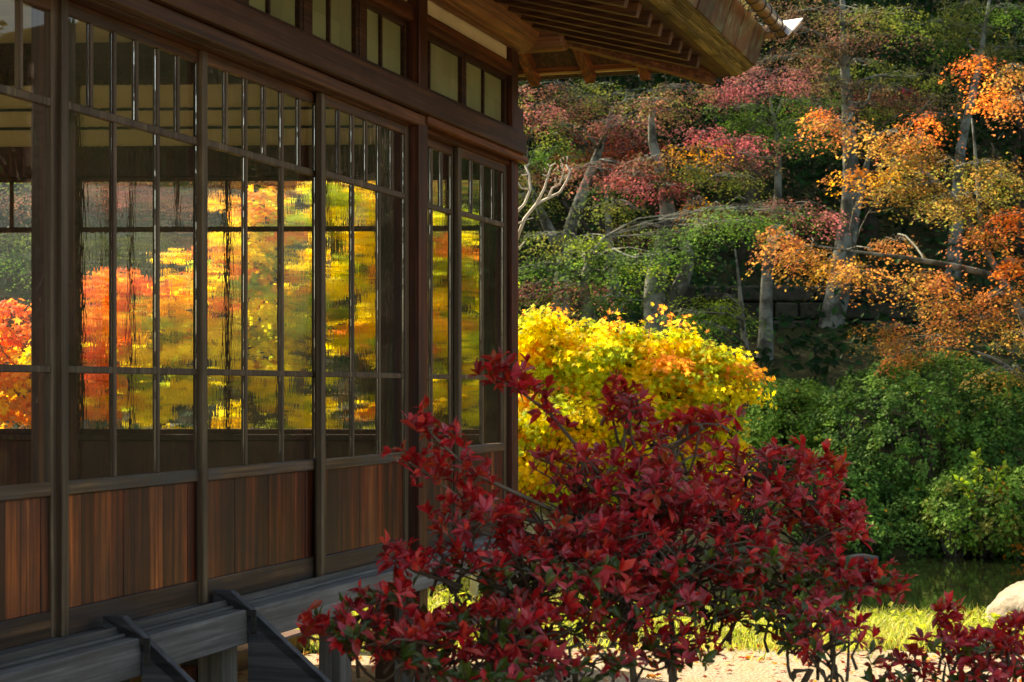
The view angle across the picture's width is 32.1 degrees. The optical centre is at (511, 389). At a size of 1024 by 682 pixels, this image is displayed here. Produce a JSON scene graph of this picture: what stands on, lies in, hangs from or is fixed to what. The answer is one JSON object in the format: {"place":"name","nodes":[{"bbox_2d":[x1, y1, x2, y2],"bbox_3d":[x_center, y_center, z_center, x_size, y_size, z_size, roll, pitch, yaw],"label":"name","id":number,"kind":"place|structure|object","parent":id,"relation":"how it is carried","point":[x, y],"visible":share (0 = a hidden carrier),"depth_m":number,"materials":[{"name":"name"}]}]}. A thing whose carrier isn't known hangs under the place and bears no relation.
{"place":"outdoors","nodes":[
{"label":"outdoors","id":0,"kind":"place"},
{"bbox_2d":[0,0,1023,655],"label":"ground","id":1,"kind":"structure","parent":0,"point":[842,366],"depth_m":33.03,"materials":[{"name":"green plant"}]},
{"bbox_2d":[0,298,30,428],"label":"orange maple","id":2,"kind":"object","parent":1,"relation":"on","point":[18,384],"visible":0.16,"depth_m":12.55,"materials":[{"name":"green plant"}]},
{"bbox_2d":[0,183,30,305],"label":"maple tree","id":3,"kind":"object","parent":1,"relation":"on","point":[20,256],"visible":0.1,"depth_m":20.41,"materials":[{"name":"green plant"}]},
{"bbox_2d":[0,183,30,283],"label":"evergreen tree","id":4,"kind":"object","parent":1,"relation":"on","point":[6,224],"depth_m":29.85,"materials":[{"name":"green plant"}]},
{"bbox_2d":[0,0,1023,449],"bbox_3d":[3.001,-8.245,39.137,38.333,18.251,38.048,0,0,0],"label":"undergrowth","id":5,"kind":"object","parent":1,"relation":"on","point":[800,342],"visible":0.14,"depth_m":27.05,"materials":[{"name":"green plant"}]},
{"bbox_2d":[468,156,572,602],"bbox_3d":[0.048,-0.014,10.900,0.650,2.833,0.058,0,0,0],"label":"bare shrub","id":6,"kind":"object","parent":1,"relation":"on","point":[473,590],"visible":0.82,"depth_m":10.89,"materials":[{"name":"beige plant"}]},
{"bbox_2d":[550,78,571,115],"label":"evergreen tree","id":7,"kind":"object","parent":1,"relation":"on","point":[561,92],"depth_m":37.85,"materials":[{"name":"green plant"}]},
{"bbox_2d":[518,76,642,208],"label":"evergreen tree","id":8,"kind":"object","parent":1,"relation":"on","point":[534,109],"visible":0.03,"depth_m":29.75,"materials":[{"name":"green plant"}]},
{"bbox_2d":[524,109,674,312],"bbox_3d":[1.228,-2.605,27.518,2.525,3.439,2.538,0,0,0],"label":"maple tree","id":9,"kind":"object","parent":1,"relation":"on","point":[607,226],"visible":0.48,"depth_m":27.39,"materials":[{"name":"red plant"}]},
{"bbox_2d":[518,79,740,377],"bbox_3d":[1.411,-2.097,23.592,3.287,4.082,2.967,0,0,0],"label":"maple tree","id":10,"kind":"object","parent":1,"relation":"on","point":[543,217],"visible":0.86,"depth_m":23.45,"materials":[{"name":"green plant"}]},
{"bbox_2d":[518,302,777,574],"bbox_3d":[0.743,0.526,12.236,2.175,2.253,1.391,0,0,0],"label":"yellow maple","id":11,"kind":"object","parent":1,"relation":"on","point":[690,367],"visible":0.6,"depth_m":11.95,"materials":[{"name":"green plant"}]},
{"bbox_2d":[518,9,783,259],"bbox_3d":[1.879,-6.444,32.117,6.846,8.362,6.528,0,0,0],"label":"evergreen tree","id":12,"kind":"object","parent":1,"relation":"on","point":[610,79],"visible":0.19,"depth_m":31.82,"materials":[{"name":"green plant"}]},
{"bbox_2d":[543,92,797,395],"bbox_3d":[1.945,-1.696,22.244,3.110,3.916,3.103,0,0,-17],"label":"maple tree","id":13,"kind":"object","parent":1,"relation":"on","point":[662,182],"visible":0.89,"depth_m":21.88,"materials":[{"name":"red plant"}]},
{"bbox_2d":[518,196,861,442],"bbox_3d":[1.878,-0.747,20.201,4.235,2.948,2.340,0,0,0],"label":"maple tree","id":14,"kind":"object","parent":1,"relation":"on","point":[585,278],"visible":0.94,"depth_m":20.19,"materials":[{"name":"green plant"}]},
{"bbox_2d":[644,248,773,384],"bbox_3d":[2.238,-0.664,21.316,1.208,2.086,2.549,0,0,28],"label":"maple sapling","id":15,"kind":"object","parent":1,"relation":"on","point":[740,321],"visible":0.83,"depth_m":21.45,"materials":[{"name":"green plant"}]},
{"bbox_2d":[616,0,934,268],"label":"evergreen tree","id":16,"kind":"object","parent":1,"relation":"on","point":[742,245],"visible":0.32,"depth_m":31.31,"materials":[{"name":"green plant"}]},
{"bbox_2d":[733,0,828,84],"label":"evergreen tree","id":17,"kind":"object","parent":1,"relation":"on","point":[786,13],"visible":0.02,"depth_m":38.77,"materials":[{"name":"green plant"}]},
{"bbox_2d":[689,63,877,359],"bbox_3d":[3.559,-2.191,24.110,2.356,4.257,3.079,0,0,24],"label":"maple tree","id":18,"kind":"object","parent":1,"relation":"on","point":[766,305],"visible":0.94,"depth_m":23.93,"materials":[{"name":"red plant"}]},
{"bbox_2d":[736,374,841,480],"bbox_3d":[3.058,0.546,20.205,1.410,1.443,1.753,0,0,0],"label":"clipped shrub","id":19,"kind":"object","parent":1,"relation":"on","point":[781,425],"visible":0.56,"depth_m":19.74,"materials":[{"name":"green plant"}]},
{"bbox_2d":[667,286,912,328],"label":"stone wall","id":20,"kind":"structure","parent":1,"relation":"on","point":[788,307],"depth_m":26.10,"materials":[{"name":"grey stone"}]},
{"bbox_2d":[735,0,975,328],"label":"maple tree","id":21,"kind":"object","parent":1,"relation":"on","point":[847,84],"visible":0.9,"depth_m":25.91,"materials":[{"name":"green plant"}]},
{"bbox_2d":[729,0,989,255],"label":"evergreen tree","id":22,"kind":"object","parent":1,"relation":"on","point":[869,221],"visible":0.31,"depth_m":32.85,"materials":[{"name":"green plant"}]},
{"bbox_2d":[739,349,1023,557],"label":"clipped shrub","id":23,"kind":"object","parent":1,"relation":"on","point":[899,508],"visible":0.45,"depth_m":18.35,"materials":[{"name":"green plant"}]},
{"bbox_2d":[741,49,1023,411],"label":"maple tree","id":24,"kind":"object","parent":1,"relation":"on","point":[997,274],"visible":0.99,"depth_m":18.63,"materials":[{"name":"orange plant"}]},
{"bbox_2d":[847,0,1019,90],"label":"evergreen tree","id":25,"kind":"object","parent":1,"relation":"on","point":[894,54],"visible":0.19,"depth_m":38.79,"materials":[{"name":"green plant"}]},
{"bbox_2d":[864,0,1023,292],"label":"maple tree","id":26,"kind":"object","parent":1,"relation":"on","point":[964,127],"visible":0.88,"depth_m":28.95,"materials":[{"name":"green plant"}]},
{"bbox_2d":[874,0,1023,258],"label":"evergreen tree","id":27,"kind":"object","parent":1,"relation":"on","point":[1015,28],"visible":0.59,"depth_m":32.07,"materials":[{"name":"green plant"}]},
{"bbox_2d":[911,463,1023,558],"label":"bank shrub","id":28,"kind":"object","parent":1,"relation":"on","point":[1006,538],"visible":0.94,"depth_m":17.37,"materials":[{"name":"green plant"}]},
{"bbox_2d":[953,448,1007,503],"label":"leafy shoots","id":29,"kind":"object","parent":28,"relation":"on","point":[995,488],"visible":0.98,"depth_m":17.33,"materials":[{"name":"green plant"}]},
{"bbox_2d":[986,581,1023,620],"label":"boulder","id":30,"kind":"object","parent":1,"relation":"on","point":[1010,598],"visible":0.33,"depth_m":10.39,"materials":[{"name":"stone"}]},
{"bbox_2d":[237,648,1023,681],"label":"gravel path","id":31,"kind":"structure","parent":0,"point":[754,671],"depth_m":8.54,"materials":[{"name":"beige gravel"}]},
{"bbox_2d":[103,589,331,681],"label":"veranda steps","id":32,"kind":"structure","parent":31,"relation":"on","point":[275,654],"depth_m":5.80,"materials":[{"name":"grey wood"}]},
{"bbox_2d":[0,0,802,681],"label":"tea house","id":33,"kind":"structure","parent":31,"relation":"on","point":[274,270],"depth_m":6.28,"materials":[{"name":"brown wood"}]},
{"bbox_2d":[0,178,30,433],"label":"end window","id":34,"kind":"structure","parent":33,"relation":"in","point":[11,229],"depth_m":9.08,"materials":[{"name":"brown wood"}]},
{"bbox_2d":[0,0,56,649],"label":"sliding window","id":35,"kind":"structure","parent":33,"relation":"in","point":[28,512],"depth_m":5.01,"materials":[{"name":"brown wood"}]},
{"bbox_2d":[57,0,197,636],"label":"sliding window","id":36,"kind":"structure","parent":33,"relation":"in","point":[127,473],"depth_m":5.40,"materials":[{"name":"brown wood"}]},
{"bbox_2d":[196,50,315,603],"bbox_3d":[-0.880,-0.205,6.290,0.027,1.820,0.953,0,0,18],"label":"sliding window","id":37,"kind":"structure","parent":33,"relation":"in","point":[256,131],"depth_m":6.22,"materials":[{"name":"brown wood"}]},
{"bbox_2d":[247,0,302,29],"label":"clerestory window","id":38,"kind":"structure","parent":33,"relation":"in","point":[289,11],"depth_m":6.41,"materials":[{"name":"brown wood"}]},
{"bbox_2d":[311,0,358,55],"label":"clerestory window","id":39,"kind":"structure","parent":33,"relation":"in","point":[336,22],"depth_m":6.87,"materials":[{"name":"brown wood"}]},
{"bbox_2d":[316,92,408,576],"bbox_3d":[-0.588,-0.205,7.098,0.027,1.820,0.911,0,0,18],"label":"sliding window","id":40,"kind":"structure","parent":33,"relation":"in","point":[362,155],"depth_m":7.04,"materials":[{"name":"brown wood"}]},
{"bbox_2d":[366,0,406,77],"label":"clerestory window","id":41,"kind":"structure","parent":33,"relation":"in","point":[386,33],"depth_m":7.35,"materials":[{"name":"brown wood"}]},
{"bbox_2d":[428,138,453,546],"bbox_3d":[-0.363,-0.205,7.915,0.027,1.820,0.584,0,0,18],"label":"sliding window","id":42,"kind":"structure","parent":33,"relation":"in","point":[440,155],"depth_m":8.04,"materials":[{"name":"brown wood"}]},
{"bbox_2d":[428,33,463,103],"bbox_3d":[-0.334,-1.426,7.930,0.038,0.268,0.631,0,0,18],"label":"clerestory window","id":43,"kind":"structure","parent":33,"relation":"in","point":[445,62],"depth_m":8.05,"materials":[{"name":"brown wood"}]},
{"bbox_2d":[454,147,506,539],"bbox_3d":[-0.148,-0.205,8.499,0.027,1.820,0.717,0,0,18],"label":"sliding window","id":44,"kind":"structure","parent":33,"relation":"in","point":[480,182],"depth_m":8.47,"materials":[{"name":"brown wood"}]},
{"bbox_2d":[464,53,505,123],"bbox_3d":[-0.139,-1.426,8.541,0.038,0.268,0.633,0,0,18],"label":"clerestory window","id":45,"kind":"structure","parent":33,"relation":"in","point":[484,86],"depth_m":8.53,"materials":[{"name":"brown wood"}]},
{"bbox_2d":[295,347,916,681],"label":"red shrub","id":46,"kind":"object","parent":31,"relation":"on","point":[671,575],"visible":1,"depth_m":4.00,"materials":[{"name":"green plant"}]},
{"bbox_2d":[239,636,1023,681],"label":"fallen leaves","id":47,"kind":"object","parent":31,"relation":"on","point":[704,676],"visible":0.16,"depth_m":8.70,"materials":[{"name":"brown plant"}]},
{"bbox_2d":[860,590,1023,681],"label":"red shrub","id":48,"kind":"object","parent":31,"relation":"on","point":[973,648],"visible":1,"depth_m":4.27,"materials":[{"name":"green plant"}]},
{"bbox_2d":[296,572,1023,664],"bbox_3d":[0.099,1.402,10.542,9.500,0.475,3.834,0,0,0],"label":"grass","id":49,"kind":"structure","parent":0,"point":[888,633],"depth_m":9.78,"materials":[{"name":"green plant"}]},
{"bbox_2d":[665,554,1023,616],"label":"pond","id":50,"kind":"structure","parent":0,"point":[983,582],"depth_m":15.37,"materials":[{"name":"green liquid"}]},
{"bbox_2d":[846,554,878,559],"bbox_3d":[3.364,1.627,17.200,0.361,0.079,0.068,0,0,0],"label":"rock","id":51,"kind":"object","parent":50,"relation":"on","point":[872,557],"visible":0.45,"depth_m":17.18,"materials":[{"name":"grey stone"}]}
]}

